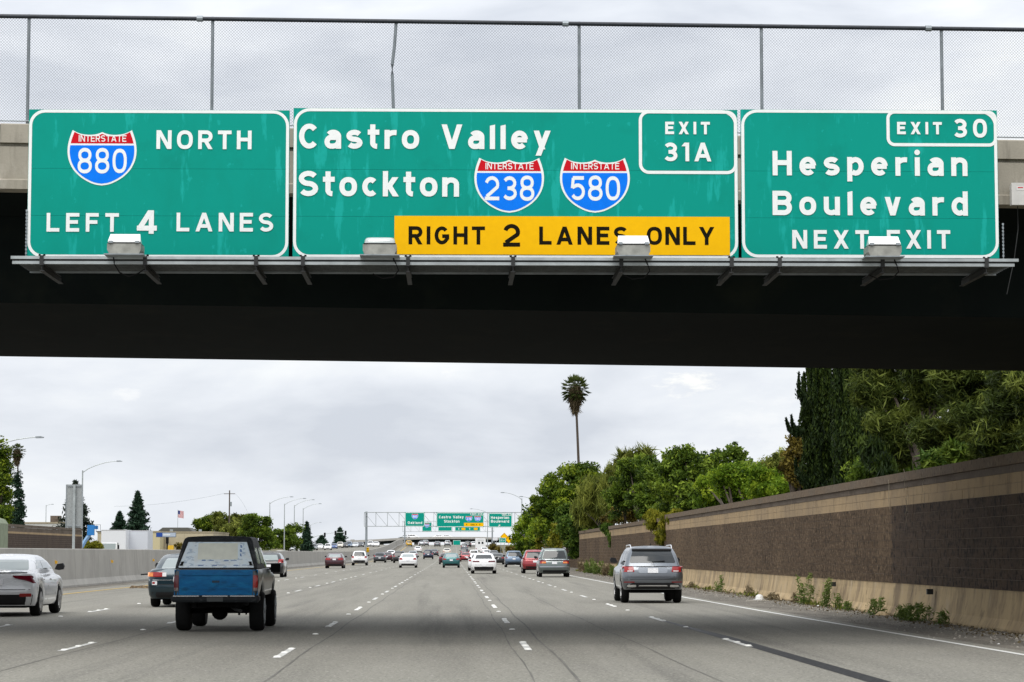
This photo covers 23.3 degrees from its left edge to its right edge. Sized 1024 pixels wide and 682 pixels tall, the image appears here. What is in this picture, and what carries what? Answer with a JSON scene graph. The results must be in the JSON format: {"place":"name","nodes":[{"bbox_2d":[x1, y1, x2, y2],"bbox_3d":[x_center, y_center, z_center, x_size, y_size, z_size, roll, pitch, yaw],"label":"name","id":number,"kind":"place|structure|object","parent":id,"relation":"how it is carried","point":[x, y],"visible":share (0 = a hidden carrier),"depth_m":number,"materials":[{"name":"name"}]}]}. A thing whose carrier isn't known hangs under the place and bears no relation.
{"place":"outdoors","nodes":[
{"label":"outdoors","id":0,"kind":"place"},
{"bbox_2d":[261,545,511,550],"bbox_3d":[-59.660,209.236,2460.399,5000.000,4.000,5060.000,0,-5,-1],"label":"ground","id":1,"kind":"structure","parent":0,"point":[502,546],"depth_m":654.46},
{"bbox_2d":[0,435,16,523],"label":"broad tree","id":2,"kind":"object","parent":1,"relation":"on","point":[6,492],"visible":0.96,"depth_m":297.06,"materials":[{"name":"green plant"}]},
{"bbox_2d":[8,443,26,471],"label":"fan palm","id":3,"kind":"object","parent":1,"relation":"on","point":[17,456],"visible":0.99,"depth_m":283.42,"materials":[{"name":"green plant"}]},
{"bbox_2d":[11,468,26,527],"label":"ivy column","id":4,"kind":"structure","parent":3,"relation":"attached to","point":[21,507],"depth_m":281.95,"materials":[{"name":"green plant"}]},
{"bbox_2d":[24,516,64,528],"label":"building","id":5,"kind":"structure","parent":1,"relation":"on","point":[54,520],"depth_m":417.11,"materials":[{"name":"grey metal"}]},
{"bbox_2d":[8,524,82,548],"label":"sound wall","id":6,"kind":"structure","parent":1,"relation":"on","point":[28,536],"depth_m":252.08,"materials":[{"name":"brick"}]},
{"bbox_2d":[52,479,94,541],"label":"conifer","id":7,"kind":"object","parent":1,"relation":"on","point":[86,521],"visible":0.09,"depth_m":377.32,"materials":[{"name":"plant"}]},
{"bbox_2d":[83,525,100,547],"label":"boom lift","id":8,"kind":"object","parent":1,"relation":"on","point":[91,530],"visible":0.51,"depth_m":327.52,"materials":[{"name":"blue"}]},
{"bbox_2d":[83,540,103,548],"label":"yellow shrub","id":9,"kind":"object","parent":1,"relation":"on","point":[96,544],"visible":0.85,"depth_m":337.11,"materials":[{"name":"green plant"}]},
{"bbox_2d":[101,530,128,548],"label":"box truck","id":10,"kind":"object","parent":1,"relation":"on","point":[121,537],"visible":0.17,"depth_m":369.55,"materials":[{"name":"grey"}]},
{"bbox_2d":[109,511,126,529],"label":"conifer","id":11,"kind":"object","parent":1,"relation":"on","point":[118,524],"visible":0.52,"depth_m":478.51,"materials":[{"name":"green plant"}]},
{"bbox_2d":[123,490,150,530],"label":"conifer","id":12,"kind":"object","parent":1,"relation":"on","point":[137,514],"visible":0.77,"depth_m":476.42,"materials":[{"name":"green plant"}]},
{"bbox_2d":[129,530,152,549],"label":"box truck","id":13,"kind":"object","parent":1,"relation":"on","point":[140,539],"visible":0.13,"depth_m":373.60,"materials":[{"name":"grey"}]},
{"bbox_2d":[153,531,163,549],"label":"building bay","id":14,"kind":"object","parent":1,"relation":"on","point":[158,543],"visible":0.32,"depth_m":421.35,"materials":[{"name":"beige paint"}]},
{"bbox_2d":[97,528,228,549],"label":"warehouse","id":15,"kind":"structure","parent":1,"relation":"on","point":[182,534],"depth_m":427.49,"materials":[{"name":"beige paint"}]},
{"bbox_2d":[156,532,175,549],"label":"pylon sign","id":16,"kind":"object","parent":1,"relation":"on","point":[167,535],"visible":0.89,"depth_m":397.56,"materials":[{"name":"blue"}]},
{"bbox_2d":[191,514,212,530],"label":"oak tree","id":17,"kind":"object","parent":1,"relation":"on","point":[204,523],"visible":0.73,"depth_m":516.40,"materials":[{"name":"green plant"}]},
{"bbox_2d":[209,511,244,531],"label":"oak tree","id":18,"kind":"object","parent":1,"relation":"on","point":[218,520],"visible":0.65,"depth_m":511.76,"materials":[{"name":"green plant"}]},
{"bbox_2d":[217,521,245,535],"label":"yellow green tree","id":19,"kind":"object","parent":1,"relation":"on","point":[230,528],"visible":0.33,"depth_m":466.15,"materials":[{"name":"green plant"}]},
{"bbox_2d":[236,513,276,550],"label":"elm tree","id":20,"kind":"object","parent":1,"relation":"on","point":[254,525],"visible":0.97,"depth_m":446.86,"materials":[{"name":"green plant"}]},
{"bbox_2d":[272,522,305,550],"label":"ash tree","id":21,"kind":"object","parent":1,"relation":"on","point":[291,537],"visible":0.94,"depth_m":516.61,"materials":[{"name":"green plant"}]},
{"bbox_2d":[298,521,314,550],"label":"conifer","id":22,"kind":"object","parent":1,"relation":"on","point":[307,543],"visible":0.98,"depth_m":556.79,"materials":[{"name":"green plant"}]},
{"bbox_2d":[332,527,347,542],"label":"conifer","id":23,"kind":"object","parent":1,"relation":"on","point":[339,537],"visible":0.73,"depth_m":696.10,"materials":[{"name":"green plant"}]},
{"bbox_2d":[346,537,511,544],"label":"flyover bridge","id":24,"kind":"structure","parent":1,"relation":"on","point":[415,540],"depth_m":857.12,"materials":[{"name":"concrete"}]},
{"bbox_2d":[364,512,524,560],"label":"sign gantry","id":25,"kind":"object","parent":1,"relation":"on","point":[366,526],"visible":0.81,"depth_m":408.21,"materials":[{"name":"metal"}]},
{"bbox_2d":[405,512,424,526],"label":"overhead sign","id":26,"kind":"object","parent":25,"relation":"attached to","point":[414,519],"visible":1,"depth_m":407.97,"materials":[{"name":"metal"}]},
{"bbox_2d":[436,512,483,526],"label":"overhead sign","id":27,"kind":"object","parent":25,"relation":"attached to","point":[459,519],"visible":1,"depth_m":408.14,"materials":[{"name":"metal"}]},
{"bbox_2d":[489,513,511,526],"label":"exit sign","id":28,"kind":"object","parent":25,"relation":"attached to","point":[500,519],"visible":1,"depth_m":408.30,"materials":[{"name":"metal"}]},
{"bbox_2d":[402,521,493,546],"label":"sign gantry","id":29,"kind":"object","parent":1,"relation":"on","point":[404,544],"visible":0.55,"depth_m":697.29,"materials":[{"name":"metal"}]},
{"bbox_2d":[455,527,479,530],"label":"overhead sign","id":30,"kind":"object","parent":29,"relation":"attached to","point":[467,528],"visible":0.62,"depth_m":697.19,"materials":[{"name":"metal"}]},
{"bbox_2d":[487,542,515,552],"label":"dry shrub","id":31,"kind":"object","parent":1,"relation":"on","point":[492,546],"visible":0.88,"depth_m":497.84,"materials":[{"name":"green plant"}]},
{"bbox_2d":[0,123,1023,370],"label":"overpass bridge","id":32,"kind":"structure","parent":1,"relation":"on","point":[848,321],"depth_m":44.65,"materials":[{"name":"concrete"}]},
{"bbox_2d":[0,14,1023,138],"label":"chain link fence","id":33,"kind":"object","parent":32,"relation":"on","point":[397,22],"visible":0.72,"depth_m":42.20,"materials":[{"name":"metal"}]},
{"bbox_2d":[11,209,1018,285],"bbox_3d":[0.047,-2.227,40.006,15.501,2.642,3.560,0,-5,-1],"label":"sign catwalk","id":34,"kind":"object","parent":32,"relation":"attached to","point":[725,269],"visible":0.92,"depth_m":38.35,"materials":[{"name":"metal"}]},
{"bbox_2d":[104,234,145,276],"bbox_3d":[-5.891,-1.304,37.975,0.600,0.624,0.656,0,-5,-1],"label":"sign light","id":35,"kind":"object","parent":34,"relation":"attached to","point":[124,245],"visible":1,"depth_m":37.69,"materials":[{"name":"metal"}]},
{"bbox_2d":[27,109,289,256],"bbox_3d":[-5.579,-2.478,39.273,4.109,2.360,0.112,0,-5,-1],"label":"overhead sign","id":36,"kind":"object","parent":34,"relation":"attached to","point":[188,182],"visible":0.99,"depth_m":39.23,"materials":[{"name":"metal"}]},
{"bbox_2d":[360,237,399,278],"bbox_3d":[-2.021,-1.270,38.122,0.600,0.580,0.748,0,-5,-1],"label":"sign light","id":37,"kind":"object","parent":34,"relation":"attached to","point":[379,247],"visible":1,"depth_m":37.78,"materials":[{"name":"metal"}]},
{"bbox_2d":[293,108,737,257],"bbox_3d":[0.062,-2.492,39.408,7.048,2.388,0.117,0,-5,-1],"label":"exit sign","id":38,"kind":"object","parent":34,"relation":"attached to","point":[594,183],"visible":1,"depth_m":39.36,"materials":[{"name":"metal"}]},
{"bbox_2d":[613,236,652,279],"bbox_3d":[1.845,-1.284,38.212,0.600,0.624,0.758,0,-5,-1],"label":"sign light","id":39,"kind":"object","parent":34,"relation":"attached to","point":[632,247],"visible":1,"depth_m":37.89,"materials":[{"name":"metal"}]},
{"bbox_2d":[740,109,998,258],"bbox_3d":[5.686,-2.495,39.547,4.096,2.377,0.112,0,-5,-1],"label":"exit sign","id":40,"kind":"object","parent":34,"relation":"attached to","point":[847,183],"visible":0.98,"depth_m":39.50,"materials":[{"name":"metal"}]},
{"bbox_2d":[862,236,904,279],"bbox_3d":[5.689,-1.276,38.304,0.600,0.624,0.758,0,-5,-1],"label":"sign light","id":41,"kind":"object","parent":34,"relation":"attached to","point":[884,247],"visible":1,"depth_m":37.98,"materials":[{"name":"metal"}]},
{"bbox_2d":[1006,183,1023,293],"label":"junction box","id":42,"kind":"object","parent":32,"relation":"attached to","point":[1017,194],"visible":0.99,"depth_m":41.82,"materials":[{"name":"metal"}]},
{"bbox_2d":[1011,183,1023,204],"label":"sign","id":43,"kind":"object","parent":42,"relation":"in","point":[1017,195],"depth_m":41.81,"materials":[{"name":"metal"}]},
{"bbox_2d":[508,508,542,551],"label":"bright tree","id":44,"kind":"object","parent":1,"relation":"on","point":[521,528],"visible":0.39,"depth_m":382.61,"materials":[{"name":"green plant"}]},
{"bbox_2d":[543,540,578,567],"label":"sound wall","id":45,"kind":"structure","parent":1,"relation":"on","point":[573,563],"depth_m":246.94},
{"bbox_2d":[515,533,550,554],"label":"dark vine","id":46,"kind":"object","parent":45,"relation":"attached to","point":[523,547],"visible":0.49,"depth_m":348.47,"materials":[{"name":"green plant"}]},
{"bbox_2d":[521,461,602,552],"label":"round tree","id":47,"kind":"object","parent":1,"relation":"on","point":[554,491],"visible":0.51,"depth_m":255.03,"materials":[{"name":"green plant"}]},
{"bbox_2d":[561,374,590,462],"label":"fan palm","id":48,"kind":"object","parent":1,"relation":"on","point":[575,394],"visible":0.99,"depth_m":300.29,"materials":[{"name":"green plant"}]},
{"bbox_2d":[569,460,620,531],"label":"willow tree","id":49,"kind":"object","parent":1,"relation":"on","point":[589,503],"visible":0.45,"depth_m":194.48,"materials":[{"name":"green plant"}]},
{"bbox_2d":[599,507,637,524],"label":"yellow shrub","id":50,"kind":"object","parent":1,"relation":"on","point":[630,517],"visible":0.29,"depth_m":179.08,"materials":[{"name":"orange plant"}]},
{"bbox_2d":[600,452,659,521],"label":"mixed tree","id":51,"kind":"object","parent":1,"relation":"on","point":[624,491],"visible":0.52,"depth_m":171.13,"materials":[{"name":"green plant"}]},
{"bbox_2d":[571,494,700,530],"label":"understory shrub","id":52,"kind":"object","parent":1,"relation":"on","point":[592,527],"visible":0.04,"depth_m":187.47,"materials":[{"name":"green plant"}]},
{"bbox_2d":[640,443,757,512],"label":"leafy tree","id":53,"kind":"object","parent":1,"relation":"on","point":[672,478],"visible":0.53,"depth_m":148.91,"materials":[{"name":"green plant"}]},
{"bbox_2d":[574,569,857,609],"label":"grass fringe","id":54,"kind":"object","parent":1,"relation":"on","point":[811,603],"depth_m":84.01,"materials":[{"name":"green plant"}]},
{"bbox_2d":[692,460,796,507],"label":"lemon tree","id":55,"kind":"object","parent":1,"relation":"on","point":[731,482],"visible":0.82,"depth_m":121.37,"materials":[{"name":"green plant"}]},
{"bbox_2d":[776,434,805,491],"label":"rusty shrub","id":56,"kind":"object","parent":1,"relation":"on","point":[790,453],"visible":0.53,"depth_m":112.01,"materials":[{"name":"orange plant"}]},
{"bbox_2d":[579,451,1023,633],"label":"sound wall","id":57,"kind":"structure","parent":1,"relation":"on","point":[953,544],"depth_m":61.47,"materials":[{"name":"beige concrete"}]},
{"bbox_2d":[598,522,612,547],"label":"hanging vine","id":58,"kind":"object","parent":57,"relation":"hanging from","point":[603,527],"visible":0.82,"depth_m":167.55,"materials":[{"name":"green plant"}]},
{"bbox_2d":[642,508,682,545],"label":"hanging vine","id":59,"kind":"object","parent":57,"relation":"hanging from","point":[651,516],"visible":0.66,"depth_m":124.28,"materials":[{"name":"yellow plant"}]},
{"bbox_2d":[784,368,835,489],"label":"cypress","id":60,"kind":"object","parent":1,"relation":"on","point":[811,428],"visible":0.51,"depth_m":97.80,"materials":[{"name":"green plant"}]},
{"bbox_2d":[828,368,871,484],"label":"cypress","id":61,"kind":"object","parent":1,"relation":"on","point":[846,428],"visible":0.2,"depth_m":93.83,"materials":[{"name":"green plant"}]},
{"bbox_2d":[840,456,914,481],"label":"understory shrub","id":62,"kind":"object","parent":1,"relation":"on","point":[862,473],"visible":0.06,"depth_m":85.95,"materials":[{"name":"green plant"}]},
{"bbox_2d":[843,368,1023,471],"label":"acacia tree","id":63,"kind":"object","parent":1,"relation":"on","point":[983,416],"visible":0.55,"depth_m":69.44,"materials":[{"name":"green plant"}]},
{"bbox_2d":[853,431,900,476],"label":"trailing shrub","id":64,"kind":"object","parent":63,"relation":"attached to","point":[875,454],"visible":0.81,"depth_m":71.40,"materials":[{"name":"green plant"}]},
{"bbox_2d":[909,436,974,470],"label":"willow shrub","id":65,"kind":"object","parent":1,"relation":"on","point":[951,451],"visible":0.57,"depth_m":65.19,"materials":[{"name":"green plant"}]},
{"bbox_2d":[0,545,1023,681],"bbox_3d":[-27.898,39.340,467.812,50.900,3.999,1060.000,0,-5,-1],"label":"road","id":66,"kind":"structure","parent":0,"point":[435,622],"depth_m":42.75,"materials":[{"name":"asphalt"}]},
{"bbox_2d":[0,518,7,547],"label":"olive truck","id":67,"kind":"object","parent":66,"relation":"on","point":[3,533],"visible":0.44,"depth_m":206.28,"materials":[{"name":"paint"}]},
{"bbox_2d":[0,554,64,615],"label":"sedan","id":68,"kind":"object","parent":66,"relation":"on","point":[33,583],"visible":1,"depth_m":58.71,"materials":[{"name":"white paint"}]},
{"bbox_2d":[65,484,82,548],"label":"back turned sign","id":69,"kind":"object","parent":66,"relation":"on","point":[74,509],"visible":0.94,"depth_m":119.26,"materials":[{"name":"metal"}]},
{"bbox_2d":[148,553,179,606],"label":"sedan","id":70,"kind":"object","parent":66,"relation":"on","point":[161,582],"visible":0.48,"depth_m":67.91,"materials":[{"name":"teal paint"}]},
{"bbox_2d":[1,576,359,670],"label":"crack seal","id":71,"kind":"object","parent":66,"relation":"on","point":[113,641],"visible":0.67,"depth_m":39.48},
{"bbox_2d":[171,536,280,629],"bbox_3d":[-5.636,4.757,48.991,2.010,1.807,4.920,0,-5,-1],"label":"pickup truck","id":72,"kind":"object","parent":66,"relation":"on","point":[219,577],"visible":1,"depth_m":46.87,"materials":[{"name":"blue"}]},
{"bbox_2d":[63,545,402,590],"bbox_3d":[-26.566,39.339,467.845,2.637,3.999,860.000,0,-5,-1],"label":"median strip","id":73,"kind":"object","parent":66,"relation":"on","point":[137,582],"visible":0.29,"depth_m":116.45,"materials":[{"name":"concrete"}]},
{"bbox_2d":[0,539,403,587],"bbox_3d":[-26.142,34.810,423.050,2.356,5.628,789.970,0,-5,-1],"label":"concrete barrier","id":74,"kind":"object","parent":73,"relation":"on","point":[85,567],"visible":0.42,"depth_m":121.35,"materials":[{"name":"grey"}]},
{"bbox_2d":[263,552,288,576],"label":"hatchback","id":75,"kind":"object","parent":66,"relation":"on","point":[271,557],"visible":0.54,"depth_m":150.69,"materials":[{"name":"silver paint"}]},
{"bbox_2d":[325,553,346,567],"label":"sedan","id":76,"kind":"object","parent":66,"relation":"on","point":[334,559],"visible":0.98,"depth_m":236.82,"materials":[{"name":"red paint"}]},
{"bbox_2d":[263,580,410,681],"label":"crack seal","id":77,"kind":"object","parent":66,"relation":"on","point":[292,661],"visible":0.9,"depth_m":39.69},
{"bbox_2d":[351,551,368,564],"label":"suv","id":78,"kind":"object","parent":66,"relation":"on","point":[359,557],"visible":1,"depth_m":290.20,"materials":[{"name":"white paint"}]},
{"bbox_2d":[373,552,386,562],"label":"hatchback","id":79,"kind":"object","parent":66,"relation":"on","point":[379,556],"visible":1,"depth_m":364.35,"materials":[{"name":"grey paint"}]},
{"bbox_2d":[398,553,418,567],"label":"sedan","id":80,"kind":"object","parent":66,"relation":"on","point":[408,559],"visible":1,"depth_m":245.53,"materials":[{"name":"white paint"}]},
{"bbox_2d":[441,553,461,567],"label":"sedan","id":81,"kind":"object","parent":66,"relation":"on","point":[451,559],"visible":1,"depth_m":245.61,"materials":[{"name":"teal paint"}]},
{"bbox_2d":[475,538,485,550],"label":"motorhome","id":82,"kind":"object","parent":66,"relation":"on","point":[480,542],"visible":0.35,"depth_m":576.98,"materials":[{"name":"white paint"}]},
{"bbox_2d":[469,553,497,573],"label":"sedan","id":83,"kind":"object","parent":66,"relation":"on","point":[483,561],"visible":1,"depth_m":176.13,"materials":[{"name":"white paint"}]},
{"bbox_2d":[478,579,580,681],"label":"crack seal","id":84,"kind":"object","parent":66,"relation":"on","point":[567,667],"visible":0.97,"depth_m":39.90,"materials":[{"name":"asphalt"}]},
{"bbox_2d":[532,595,722,681],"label":"crack seal","id":85,"kind":"object","parent":66,"relation":"on","point":[642,645],"visible":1,"depth_m":38.25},
{"bbox_2d":[517,565,1023,654],"bbox_3d":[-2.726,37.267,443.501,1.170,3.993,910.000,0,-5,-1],"label":"edge line","id":86,"kind":"object","parent":66,"relation":"on","point":[857,626],"visible":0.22,"depth_m":48.15,"materials":[{"name":"white paint"}]},
{"bbox_2d":[664,621,889,681],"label":"tar seam","id":87,"kind":"object","parent":66,"relation":"on","point":[854,674],"visible":0.96,"depth_m":34.66,"materials":[{"name":"asphalt"}]},
{"bbox_2d":[0,0,1023,544],"label":"sky","id":88,"kind":"structure","parent":0,"point":[353,438],"materials":[{"name":"grey"}]},
{"bbox_2d":[503,551,522,566],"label":"suv","id":89,"kind":"object","parent":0,"point":[511,558],"visible":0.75,"depth_m":255.04,"materials":[{"name":"blue paint"}]},
{"bbox_2d":[519,550,540,572],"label":"suv","id":90,"kind":"object","parent":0,"point":[528,561],"visible":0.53,"depth_m":178.70,"materials":[{"name":"red paint"}]},
{"bbox_2d":[534,548,569,576],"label":"minivan","id":91,"kind":"object","parent":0,"point":[553,561],"visible":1,"depth_m":151.57,"materials":[{"name":"grey paint"}]},
{"bbox_2d":[611,446,637,523],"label":"palm tip","id":92,"kind":"object","parent":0,"point":[620,454],"visible":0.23,"depth_m":175.90,"materials":[{"name":"green plant"}]},
{"bbox_2d":[630,442,660,458],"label":"palm tip","id":93,"kind":"object","parent":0,"point":[647,449],"visible":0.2,"depth_m":176.00,"materials":[{"name":"green plant"}]},
{"bbox_2d":[610,543,682,602],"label":"suv","id":94,"kind":"object","parent":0,"point":[647,569],"visible":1,"depth_m":73.51,"materials":[{"name":"silver paint"}]},
{"bbox_2d":[486,545,1023,650],"bbox_3d":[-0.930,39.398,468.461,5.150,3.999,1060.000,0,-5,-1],"label":"shoulder","id":95,"kind":"object","parent":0,"point":[949,633],"visible":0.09,"depth_m":55.63},
{"bbox_2d":[534,522,563,549],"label":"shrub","id":96,"kind":"object","parent":95,"relation":"on","point":[554,540],"visible":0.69,"depth_m":230.85,"materials":[{"name":"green plant"}]},
{"bbox_2d":[553,503,582,559],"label":"ivy shrub","id":97,"kind":"object","parent":95,"relation":"on","point":[566,531],"visible":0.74,"depth_m":212.86,"materials":[{"name":"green plant"}]},
{"bbox_2d":[583,557,596,572],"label":"weed","id":98,"kind":"object","parent":95,"relation":"on","point":[587,568],"visible":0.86,"depth_m":180.84,"materials":[{"name":"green plant"}]},
{"bbox_2d":[591,560,604,573],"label":"weed","id":99,"kind":"object","parent":95,"relation":"on","point":[596,569],"visible":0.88,"depth_m":171.49,"materials":[{"name":"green plant"}]},
{"bbox_2d":[575,574,1023,646],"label":"gravel","id":100,"kind":"structure","parent":95,"relation":"on","point":[956,632],"depth_m":57.15,"materials":[{"name":"gravel"}]},
{"bbox_2d":[794,573,817,604],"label":"weed","id":101,"kind":"object","parent":95,"relation":"on","point":[811,587],"visible":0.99,"depth_m":71.21,"materials":[{"name":"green plant"}]},
{"bbox_2d":[864,596,886,614],"bbox_3d":[8.800,6.409,59.688,0.646,0.575,1.290,-2,-5,24],"label":"weed","id":102,"kind":"object","parent":95,"relation":"on","point":[875,606],"visible":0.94,"depth_m":59.51,"materials":[{"name":"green plant"}]},
{"bbox_2d":[895,602,934,621],"bbox_3d":[8.771,5.910,54.144,0.734,0.584,1.946,0,-5,-1],"label":"weed","id":103,"kind":"object","parent":95,"relation":"on","point":[916,614],"visible":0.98,"depth_m":53.65,"materials":[{"name":"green plant"}]},
{"bbox_2d":[933,609,949,624],"bbox_3d":[8.915,5.752,51.479,0.391,0.464,0.581,0,-5,-1],"label":"weed","id":104,"kind":"object","parent":95,"relation":"on","point":[942,615],"visible":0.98,"depth_m":51.40,"materials":[{"name":"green plant"}]},
{"bbox_2d":[756,447,784,470],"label":"olive shrub","id":105,"kind":"object","parent":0,"point":[770,462],"visible":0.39,"depth_m":128.03,"materials":[{"name":"green plant"}]},
{"bbox_2d":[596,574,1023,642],"bbox_3d":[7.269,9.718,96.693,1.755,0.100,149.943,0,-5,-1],"label":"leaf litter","id":106,"kind":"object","parent":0,"point":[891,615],"visible":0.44,"depth_m":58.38,"materials":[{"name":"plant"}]},
{"bbox_2d":[820,577,834,607],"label":"weed","id":107,"kind":"object","parent":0,"point":[826,591],"visible":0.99,"depth_m":67.34,"materials":[{"name":"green plant"}]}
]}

